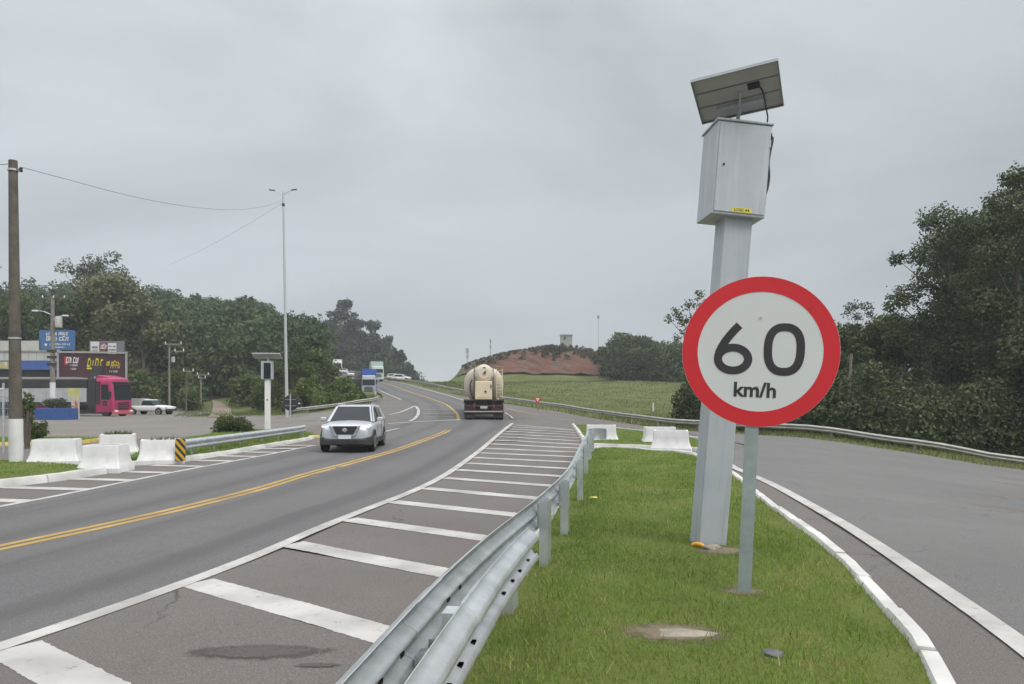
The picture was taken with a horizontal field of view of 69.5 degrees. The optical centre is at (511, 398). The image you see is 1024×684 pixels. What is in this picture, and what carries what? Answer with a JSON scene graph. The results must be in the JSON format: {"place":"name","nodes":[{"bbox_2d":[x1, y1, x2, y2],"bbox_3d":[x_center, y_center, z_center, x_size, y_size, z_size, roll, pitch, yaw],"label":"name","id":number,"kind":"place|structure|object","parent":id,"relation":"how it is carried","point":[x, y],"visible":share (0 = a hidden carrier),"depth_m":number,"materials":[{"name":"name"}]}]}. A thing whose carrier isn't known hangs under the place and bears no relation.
{"place":"outdoors","nodes":[
{"label":"outdoors","id":0,"kind":"place"},
{"bbox_2d":[0,411,332,446],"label":"forecourt","id":1,"kind":"structure","parent":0,"point":[147,425],"depth_m":49.48,"materials":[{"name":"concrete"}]},
{"bbox_2d":[0,341,102,413],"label":"shop building","id":2,"kind":"structure","parent":1,"relation":"on","point":[35,360],"depth_m":81.75,"materials":[{"name":"white paint"}]},
{"bbox_2d":[39,330,74,350],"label":"roof sign","id":3,"kind":"object","parent":2,"relation":"attached to","point":[64,339],"visible":0.83,"depth_m":82.20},
{"bbox_2d":[57,351,127,378],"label":"billboard","id":4,"kind":"object","parent":2,"relation":"attached to","point":[72,364],"visible":0.99,"depth_m":82.15},
{"bbox_2d":[89,341,124,353],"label":"poster board","id":5,"kind":"object","parent":2,"relation":"attached to","point":[110,346],"visible":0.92,"depth_m":83.66,"materials":[{"name":"white plastic"}]},
{"bbox_2d":[34,408,77,419],"bbox_3d":[-37.055,1.300,60.100,2.750,1.000,1.400,0,0,0],"label":"blue planter","id":6,"kind":"object","parent":1,"relation":"on","point":[56,413],"visible":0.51,"depth_m":59.40,"materials":[{"name":"paint"}]},
{"bbox_2d":[42,398,73,407],"bbox_3d":[-37.074,0.467,60.280,2.133,1.116,1.944,0,0,-14],"label":"planter shrub","id":7,"kind":"object","parent":6,"relation":"in","point":[52,403],"visible":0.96,"depth_m":59.91,"materials":[{"name":"green plant"}]},
{"bbox_2d":[0,375,132,415],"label":"lorry","id":8,"kind":"object","parent":1,"relation":"on","point":[106,395],"visible":0.59,"depth_m":71.35,"materials":[{"name":"pink paint"}]},
{"bbox_2d":[68,388,79,418],"bbox_3d":[-37.634,0.463,63.490,0.950,2.675,0.200,0,0,0],"label":"totem sign","id":9,"kind":"object","parent":1,"relation":"on","point":[74,394],"visible":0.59,"depth_m":63.39,"materials":[{"name":"plastic"}]},
{"bbox_2d":[131,398,175,414],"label":"pickup truck","id":10,"kind":"object","parent":1,"relation":"on","point":[145,405],"visible":0.85,"depth_m":78.36,"materials":[{"name":"white paint"}]},
{"bbox_2d":[174,409,281,416],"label":"forecourt edge grass","id":11,"kind":"structure","parent":1,"relation":"on","point":[194,413],"depth_m":76.83,"materials":[{"name":"green plant"}]},
{"bbox_2d":[269,189,296,416],"bbox_3d":[-19.041,-7.806,62.000,2.341,19.533,0.285,-1,0,0],"label":"street lamp","id":12,"kind":"object","parent":1,"relation":"on","point":[285,336],"visible":0.95,"depth_m":61.91,"materials":[{"name":"metal"}]},
{"bbox_2d":[130,428,315,457],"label":"grass","id":13,"kind":"structure","parent":0,"point":[248,443],"depth_m":27.56,"materials":[{"name":"green plant"}]},
{"bbox_2d":[119,337,349,401],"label":"forest floor","id":14,"kind":"structure","parent":0,"point":[209,396],"depth_m":103.62,"materials":[{"name":"green soil"}]},
{"bbox_2d":[0,285,62,340],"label":"dark tree","id":15,"kind":"object","parent":14,"relation":"on","point":[27,318],"visible":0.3,"depth_m":103.21,"materials":[{"name":"green plant"}]},
{"bbox_2d":[25,294,97,350],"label":"dark tree","id":16,"kind":"object","parent":14,"relation":"on","point":[72,311],"visible":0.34,"depth_m":97.17,"materials":[{"name":"green plant"}]},
{"bbox_2d":[54,251,122,306],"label":"eucalyptus tree","id":17,"kind":"object","parent":14,"relation":"on","point":[84,270],"visible":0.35,"depth_m":117.00,"materials":[{"name":"green plant"}]},
{"bbox_2d":[60,269,167,370],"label":"broad tree","id":18,"kind":"object","parent":14,"relation":"on","point":[114,321],"visible":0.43,"depth_m":99.82,"materials":[{"name":"green plant"}]},
{"bbox_2d":[115,299,180,384],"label":"broad tree","id":19,"kind":"object","parent":14,"relation":"on","point":[156,334],"visible":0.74,"depth_m":99.85,"materials":[{"name":"green plant"}]},
{"bbox_2d":[0,374,512,641],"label":"road","id":20,"kind":"structure","parent":0,"point":[43,584],"depth_m":11.59,"materials":[{"name":"grey asphalt"}]},
{"bbox_2d":[0,374,459,549],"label":"line","id":21,"kind":"object","parent":20,"relation":"on","point":[96,525],"visible":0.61,"depth_m":12.47,"materials":[{"name":"yellow paint"}]},
{"bbox_2d":[0,380,513,649],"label":"edge line","id":22,"kind":"object","parent":20,"relation":"on","point":[29,636],"visible":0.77,"depth_m":8.01,"materials":[{"name":"white paint"}]},
{"bbox_2d":[320,404,385,450],"bbox_3d":[-5.499,0.985,25.883,2.105,1.593,4.225,0,0,-3],"label":"passenger car","id":23,"kind":"object","parent":20,"relation":"on","point":[355,425],"visible":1,"depth_m":24.39,"materials":[{"name":"silver metal"}]},
{"bbox_2d":[360,369,376,391],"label":"lorry","id":24,"kind":"object","parent":20,"relation":"on","point":[368,381],"visible":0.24,"depth_m":102.14,"materials":[{"name":"grey paint"}]},
{"bbox_2d":[464,364,503,418],"bbox_3d":[-2.011,-0.386,51.964,2.580,3.472,12.460,0,0,-2],"label":"tanker truck","id":25,"kind":"object","parent":20,"relation":"on","point":[483,386],"visible":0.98,"depth_m":46.03,"materials":[{"name":"beige paint"}]},
{"bbox_2d":[0,374,1023,683],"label":"pavement","id":26,"kind":"structure","parent":0,"point":[158,638],"depth_m":6.97,"materials":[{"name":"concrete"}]},
{"bbox_2d":[22,391,38,448],"bbox_3d":[-17.175,0.778,26.192,0.403,2.060,0.707,0,0,28],"label":"leafy plant","id":27,"kind":"object","parent":26,"relation":"on","point":[28,417],"visible":0.8,"depth_m":26.15,"materials":[{"name":"green plant"}]},
{"bbox_2d":[0,459,80,478],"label":"traffic island","id":28,"kind":"structure","parent":26,"relation":"on","point":[14,475],"depth_m":16.76,"materials":[{"name":"plant"}]},
{"bbox_2d":[0,159,23,461],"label":"utility pole","id":29,"kind":"object","parent":28,"relation":"on","point":[15,439],"visible":0.94,"depth_m":18.60,"materials":[{"name":"brown wood"}]},
{"bbox_2d":[26,438,81,464],"bbox_3d":[-11.781,1.397,19.130,1.187,0.685,0.940,0,0,-18],"label":"concrete barrier","id":30,"kind":"object","parent":28,"relation":"on","point":[62,450],"visible":0.83,"depth_m":18.79,"materials":[{"name":"concrete"}]},
{"bbox_2d":[0,467,106,486],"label":"kerb","id":31,"kind":"structure","parent":26,"relation":"on","point":[46,478],"depth_m":15.87,"materials":[{"name":"paint"}]},
{"bbox_2d":[77,444,134,472],"bbox_3d":[-9.944,1.477,18.101,0.994,0.685,0.940,0,0,-6],"label":"concrete barrier","id":32,"kind":"object","parent":26,"relation":"on","point":[113,458],"visible":0.91,"depth_m":17.74,"materials":[{"name":"concrete"}]},
{"bbox_2d":[99,430,139,454],"bbox_3d":[-12.509,1.407,23.463,1.187,0.825,0.940,0,0,-24],"label":"concrete barrier","id":33,"kind":"object","parent":26,"relation":"on","point":[124,437],"visible":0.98,"depth_m":23.21,"materials":[{"name":"concrete"}]},
{"bbox_2d":[136,435,184,464],"bbox_3d":[-9.712,1.408,20.428,1.187,0.825,0.940,0,0,-25],"label":"concrete barrier","id":34,"kind":"object","parent":26,"relation":"on","point":[158,451],"visible":0.84,"depth_m":20.04,"materials":[{"name":"concrete"}]},
{"bbox_2d":[175,439,185,463],"bbox_3d":[-9.025,1.480,20.122,0.280,0.760,0.056,0,0,0],"label":"hazard marker","id":35,"kind":"object","parent":26,"relation":"on","point":[180,450],"visible":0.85,"depth_m":20.09,"materials":[{"name":"metal"}]},
{"bbox_2d":[131,433,314,460],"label":"traffic island","id":36,"kind":"structure","parent":26,"relation":"on","point":[133,458],"depth_m":24.40,"materials":[{"name":"plant"}]},
{"bbox_2d":[209,413,255,432],"bbox_3d":[-12.987,1.260,34.529,1.988,1.129,1.871,0,0,-37],"label":"round bush","id":37,"kind":"object","parent":36,"relation":"on","point":[226,422],"visible":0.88,"depth_m":34.16,"materials":[{"name":"green plant"}]},
{"bbox_2d":[185,425,305,454],"bbox_3d":[-9.216,1.632,26.572,0.276,0.957,11.353,0,0,2],"label":"guard rail","id":38,"kind":"object","parent":36,"relation":"on","point":[192,444],"visible":0.89,"depth_m":25.14,"materials":[{"name":"metal"}]},
{"bbox_2d":[185,436,313,461],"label":"kerb","id":39,"kind":"structure","parent":26,"relation":"on","point":[222,453],"depth_m":24.52,"materials":[{"name":"paint"}]},
{"bbox_2d":[191,645,327,658],"bbox_3d":[-1.800,1.791,5.224,1.240,0.001,0.380,0,0,0],"label":"oil stain","id":40,"kind":"object","parent":26,"relation":"on","point":[250,651],"visible":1,"depth_m":5.23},
{"bbox_2d":[252,353,281,428],"bbox_3d":[-12.487,-0.250,37.697,1.360,4.096,0.759,0,0,-8],"label":"speed camera","id":41,"kind":"object","parent":26,"relation":"on","point":[267,370],"visible":0.85,"depth_m":37.58,"materials":[{"name":"white metal"}]},
{"bbox_2d":[0,425,579,683],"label":"hatched marking","id":42,"kind":"object","parent":26,"relation":"on","point":[40,662],"visible":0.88,"depth_m":6.69,"materials":[{"name":"white paint"}]},
{"bbox_2d":[586,425,617,439],"bbox_3d":[3.588,1.440,29.677,1.380,0.745,0.940,0,0,8],"label":"concrete barrier","id":43,"kind":"object","parent":26,"relation":"on","point":[611,432],"visible":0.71,"depth_m":29.26,"materials":[{"name":"concrete"}]},
{"bbox_2d":[576,424,697,446],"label":"grass","id":44,"kind":"structure","parent":26,"relation":"on","point":[635,433],"depth_m":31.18,"materials":[{"name":"green plant"}]},
{"bbox_2d":[641,427,675,441],"bbox_3d":[5.645,1.466,28.261,1.352,0.745,0.940,0,0,4],"label":"concrete barrier","id":45,"kind":"object","parent":26,"relation":"on","point":[648,434],"visible":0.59,"depth_m":27.91,"materials":[{"name":"concrete"}]},
{"bbox_2d":[650,430,691,450],"bbox_3d":[5.380,1.450,25.039,1.380,0.745,0.940,0,0,12],"label":"concrete barrier","id":46,"kind":"object","parent":26,"relation":"on","point":[671,439],"visible":0.93,"depth_m":24.66,"materials":[{"name":"concrete"}]},
{"bbox_2d":[464,446,933,683],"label":"traffic island","id":47,"kind":"structure","parent":26,"relation":"on","point":[664,669],"depth_m":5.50,"materials":[{"name":"plant"}]},
{"bbox_2d":[335,428,606,683],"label":"guard rail","id":48,"kind":"object","parent":47,"relation":"on","point":[395,652],"visible":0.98,"depth_m":4.67,"materials":[{"name":"metal"}]},
{"bbox_2d":[404,527,538,683],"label":"guard rail","id":49,"kind":"object","parent":48,"relation":"attached to","point":[454,650],"visible":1,"depth_m":3.62,"materials":[{"name":"metal"}]},
{"bbox_2d":[628,623,720,640],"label":"bare soil","id":50,"kind":"structure","parent":47,"relation":"on","point":[649,631],"depth_m":5.04,"materials":[{"name":"soil"}]},
{"bbox_2d":[643,628,718,636],"bbox_3d":[1.139,1.591,4.993,0.548,0.034,0.214,0,0,0],"label":"concrete patch","id":51,"kind":"object","parent":47,"relation":"on","point":[677,632],"visible":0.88,"depth_m":4.98,"materials":[{"name":"white concrete"}]},
{"bbox_2d":[690,58,783,545],"bbox_3d":[2.440,-0.755,8.104,1.005,5.392,0.948,0,0,23],"label":"speed camera","id":52,"kind":"object","parent":47,"relation":"on","point":[735,175],"visible":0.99,"depth_m":8.00,"materials":[{"name":"paint"}]},
{"bbox_2d":[682,276,840,592],"bbox_3d":[1.985,0.751,6.090,1.234,3.502,0.066,3,1,15],"label":"speed limit sign","id":53,"kind":"object","parent":47,"relation":"on","point":[761,351],"visible":1,"depth_m":6.06,"materials":[{"name":"metal"}]},
{"bbox_2d":[694,454,955,683],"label":"kerb","id":54,"kind":"structure","parent":26,"relation":"on","point":[938,671],"depth_m":5.87,"materials":[{"name":"paint"}]},
{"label":"traffic island","id":55,"kind":"structure","parent":26,"relation":"on","visible":0},
{"bbox_2d":[31,419,50,439],"bbox_3d":[-18.823,1.322,29.367,1.388,0.956,0.782,0,0,22],"label":"round bush","id":56,"kind":"object","parent":55,"relation":"on","point":[38,430],"visible":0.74,"depth_m":29.20,"materials":[{"name":"green plant"}]},
{"bbox_2d":[0,0,1023,381],"label":"sky","id":57,"kind":"structure","parent":0,"point":[514,174],"materials":[{"name":"grey"}]},
{"bbox_2d":[457,350,607,375],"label":"scrub slope","id":58,"kind":"structure","parent":0,"point":[460,372],"depth_m":160.44,"materials":[{"name":"soil"}]},
{"bbox_2d":[461,343,601,368],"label":"bank top scrub","id":59,"kind":"object","parent":58,"relation":"on","point":[547,349],"visible":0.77,"depth_m":167.12,"materials":[{"name":"green plant"}]},
{"bbox_2d":[420,376,685,426],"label":"field grass","id":60,"kind":"structure","parent":0,"point":[569,381],"depth_m":103.20,"materials":[{"name":"green plant"}]},
{"bbox_2d":[174,358,1023,469],"bbox_3d":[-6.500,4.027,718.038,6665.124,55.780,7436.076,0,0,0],"label":"ground","id":61,"kind":"structure","parent":0,"point":[208,405],"depth_m":98.34,"materials":[{"name":"green plant"}]},
{"bbox_2d":[2,383,4,452],"bbox_3d":[-16.527,0.800,24.000,0.070,2.600,0.067,0,0,0],"label":"sign post","id":62,"kind":"object","parent":61,"relation":"on","point":[3,419],"visible":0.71,"depth_m":23.98,"materials":[{"name":"metal"}]},
{"bbox_2d":[32,295,68,407],"bbox_3d":[-37.929,-3.200,60.891,2.950,10.600,0.622,0,0,0],"label":"utility pole","id":63,"kind":"object","parent":61,"relation":"on","point":[56,321],"visible":0.95,"depth_m":60.86,"materials":[{"name":"concrete"}]},
{"bbox_2d":[154,368,187,406],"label":"roadside bush","id":64,"kind":"object","parent":61,"relation":"on","point":[175,379],"visible":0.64,"depth_m":95.30,"materials":[{"name":"green plant"}]},
{"bbox_2d":[176,386,203,409],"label":"roadside bush","id":65,"kind":"object","parent":61,"relation":"on","point":[191,394],"visible":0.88,"depth_m":91.06,"materials":[{"name":"green plant"}]},
{"bbox_2d":[0,276,427,381],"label":"wooded hill","id":66,"kind":"structure","parent":61,"relation":"on","point":[250,313],"depth_m":152.82,"materials":[{"name":"green plant"}]},
{"bbox_2d":[128,368,317,409],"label":"hill scrub","id":67,"kind":"object","parent":61,"relation":"on","point":[139,388],"visible":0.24,"depth_m":92.76,"materials":[{"name":"green plant"}]},
{"bbox_2d":[133,288,340,397],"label":"trees","id":68,"kind":"object","parent":61,"relation":"on","point":[211,353],"visible":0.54,"depth_m":105.00,"materials":[{"name":"green plant"}]},
{"bbox_2d":[225,373,260,405],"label":"roadside bush","id":69,"kind":"object","parent":61,"relation":"on","point":[250,380],"visible":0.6,"depth_m":91.63,"materials":[{"name":"green plant"}]},
{"bbox_2d":[245,380,281,409],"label":"roadside bush","id":70,"kind":"object","parent":61,"relation":"on","point":[257,398],"visible":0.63,"depth_m":85.18,"materials":[{"name":"green plant"}]},
{"bbox_2d":[263,362,294,407],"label":"roadside bush","id":71,"kind":"object","parent":61,"relation":"on","point":[278,369],"visible":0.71,"depth_m":83.34,"materials":[{"name":"green plant"}]},
{"bbox_2d":[219,394,373,415],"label":"bank grass","id":72,"kind":"structure","parent":61,"relation":"on","point":[275,412],"depth_m":74.46,"materials":[{"name":"green plant"}]},
{"bbox_2d":[282,338,312,391],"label":"roadside bush","id":73,"kind":"object","parent":61,"relation":"on","point":[294,365],"visible":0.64,"depth_m":83.72,"materials":[{"name":"green plant"}]},
{"bbox_2d":[294,375,323,406],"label":"roadside bush","id":74,"kind":"object","parent":61,"relation":"on","point":[307,387],"visible":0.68,"depth_m":74.22,"materials":[{"name":"green plant"}]},
{"bbox_2d":[298,347,334,387],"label":"roadside bush","id":75,"kind":"object","parent":61,"relation":"on","point":[313,356],"visible":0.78,"depth_m":81.67,"materials":[{"name":"green plant"}]},
{"bbox_2d":[279,386,367,413],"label":"bank scrub","id":76,"kind":"object","parent":61,"relation":"on","point":[319,399],"visible":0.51,"depth_m":71.01,"materials":[{"name":"green plant"}]},
{"bbox_2d":[316,365,341,386],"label":"roadside bush","id":77,"kind":"object","parent":61,"relation":"on","point":[333,371],"visible":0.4,"depth_m":87.48,"materials":[{"name":"green plant"}]},
{"bbox_2d":[289,391,377,412],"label":"guard rail","id":78,"kind":"object","parent":61,"relation":"on","point":[336,404],"visible":0.91,"depth_m":67.43,"materials":[{"name":"silver metal"}]},
{"bbox_2d":[330,298,358,363],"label":"pine tree","id":79,"kind":"object","parent":61,"relation":"on","point":[345,304],"visible":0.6,"depth_m":260.58,"materials":[{"name":"green plant"}]},
{"bbox_2d":[333,376,359,397],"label":"roadside bush","id":80,"kind":"object","parent":61,"relation":"on","point":[348,387],"visible":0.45,"depth_m":79.37,"materials":[{"name":"green plant"}]},
{"bbox_2d":[346,312,369,369],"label":"pine tree","id":81,"kind":"object","parent":61,"relation":"on","point":[353,328],"visible":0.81,"depth_m":257.24,"materials":[{"name":"green plant"}]},
{"bbox_2d":[357,320,385,367],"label":"pine tree","id":82,"kind":"object","parent":61,"relation":"on","point":[372,328],"visible":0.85,"depth_m":254.74,"materials":[{"name":"green plant"}]},
{"bbox_2d":[391,350,406,374],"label":"pine tree","id":83,"kind":"object","parent":61,"relation":"on","point":[400,355],"visible":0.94,"depth_m":253.52,"materials":[{"name":"green plant"}]},
{"bbox_2d":[596,331,686,381],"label":"wood","id":84,"kind":"object","parent":61,"relation":"on","point":[627,356],"visible":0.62,"depth_m":140.19,"materials":[{"name":"green plant"}]},
{"bbox_2d":[663,290,705,409],"bbox_3d":[13.137,-2.796,53.879,4.165,10.210,2.503,0,0,9],"label":"ivy clad tree","id":85,"kind":"object","parent":61,"relation":"on","point":[685,320],"visible":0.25,"depth_m":53.85,"materials":[{"name":"green plant"}]},
{"bbox_2d":[384,377,1023,465],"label":"guard rail","id":86,"kind":"object","parent":61,"relation":"on","point":[965,450],"visible":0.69,"depth_m":39.57,"materials":[{"name":"grey metal"}]},
{"bbox_2d":[450,389,1023,469],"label":"verge grass","id":87,"kind":"structure","parent":61,"relation":"on","point":[818,435],"depth_m":41.41,"materials":[{"name":"green plant"}]},
{"bbox_2d":[668,350,1023,463],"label":"undergrowth","id":88,"kind":"object","parent":61,"relation":"on","point":[869,405],"visible":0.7,"depth_m":41.99,"materials":[{"name":"green plant"}]},
{"bbox_2d":[834,320,871,349],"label":"woodland tree","id":89,"kind":"object","parent":61,"relation":"on","point":[852,333],"visible":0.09,"depth_m":62.50,"materials":[{"name":"green plant"}]},
{"bbox_2d":[837,328,875,380],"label":"woodland tree","id":90,"kind":"object","parent":61,"relation":"on","point":[861,354],"visible":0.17,"depth_m":56.72,"materials":[{"name":"green plant"}]},
{"bbox_2d":[840,299,876,335],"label":"slender tree","id":91,"kind":"object","parent":61,"relation":"on","point":[856,316],"visible":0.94,"depth_m":61.91,"materials":[{"name":"green plant"}]},
{"bbox_2d":[854,319,905,386],"bbox_3d":[28.739,-1.714,59.279,5.175,9.110,4.035,0,0,9],"label":"woodland tree","id":92,"kind":"object","parent":61,"relation":"on","point":[872,331],"visible":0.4,"depth_m":58.22,"materials":[{"name":"green plant"}]},
{"bbox_2d":[863,312,927,371],"bbox_3d":[30.471,-2.075,59.895,6.292,9.990,5.326,0,0,31],"label":"woodland tree","id":93,"kind":"object","parent":61,"relation":"on","point":[891,319],"visible":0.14,"depth_m":58.54,"materials":[{"name":"green plant"}]},
{"bbox_2d":[878,362,934,401],"bbox_3d":[29.698,0.146,55.163,5.996,5.822,5.818,0,0,0],"label":"woodland tree","id":94,"kind":"object","parent":61,"relation":"on","point":[916,373],"visible":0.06,"depth_m":54.58,"materials":[{"name":"green plant"}]},
{"bbox_2d":[875,308,942,371],"bbox_3d":[33.462,-2.131,59.970,7.344,10.524,8.449,0,0,5],"label":"woodland tree","id":95,"kind":"object","parent":61,"relation":"on","point":[929,329],"visible":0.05,"depth_m":59.18,"materials":[{"name":"green plant"}]},
{"bbox_2d":[881,200,996,386],"bbox_3d":[29.282,-5.054,49.825,8.093,16.756,5.907,0,0,-33],"label":"tall tree","id":96,"kind":"object","parent":61,"relation":"on","point":[959,259],"visible":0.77,"depth_m":49.58,"materials":[{"name":"green plant"}]},
{"bbox_2d":[911,368,972,406],"bbox_3d":[30.395,0.460,49.940,6.759,5.797,6.522,0,0,32],"label":"woodland tree","id":97,"kind":"object","parent":61,"relation":"on","point":[940,380],"visible":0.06,"depth_m":49.99,"materials":[{"name":"green plant"}]},
{"bbox_2d":[890,213,1008,383],"bbox_3d":[35.119,-5.346,58.087,9.974,17.667,10.704,0,0,4],"label":"woodland tree","id":98,"kind":"object","parent":61,"relation":"on","point":[932,364],"visible":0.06,"depth_m":57.04,"materials":[{"name":"green plant"}]},
{"bbox_2d":[927,196,1023,361],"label":"woodland tree","id":99,"kind":"object","parent":61,"relation":"on","point":[1002,269],"visible":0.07,"depth_m":53.83,"materials":[{"name":"green plant"}]},
{"bbox_2d":[933,160,1023,374],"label":"tall tree","id":100,"kind":"object","parent":61,"relation":"on","point":[1002,297],"visible":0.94,"depth_m":45.93,"materials":[{"name":"green plant"}]},
{"bbox_2d":[933,232,1023,367],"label":"tall tree","id":101,"kind":"object","parent":61,"relation":"on","point":[979,282],"visible":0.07,"depth_m":54.60,"materials":[{"name":"green plant"}]},
{"bbox_2d":[942,361,1023,448],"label":"woodland tree","id":102,"kind":"object","parent":61,"relation":"on","point":[966,388],"visible":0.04,"depth_m":45.82,"materials":[{"name":"green plant"}]},
{"bbox_2d":[972,311,1023,444],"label":"woodland tree","id":103,"kind":"object","parent":61,"relation":"on","point":[1014,361],"visible":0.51,"depth_m":42.14,"materials":[{"name":"green plant"}]},
{"bbox_2d":[688,431,1023,635],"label":"exit ramp","id":104,"kind":"structure","parent":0,"point":[901,503],"depth_m":13.26,"materials":[{"name":"grey asphalt"}]},
{"bbox_2d":[733,465,1023,656],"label":"ramp edge line","id":105,"kind":"object","parent":104,"relation":"on","point":[1005,633],"visible":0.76,"depth_m":7.21,"materials":[{"name":"white paint"}]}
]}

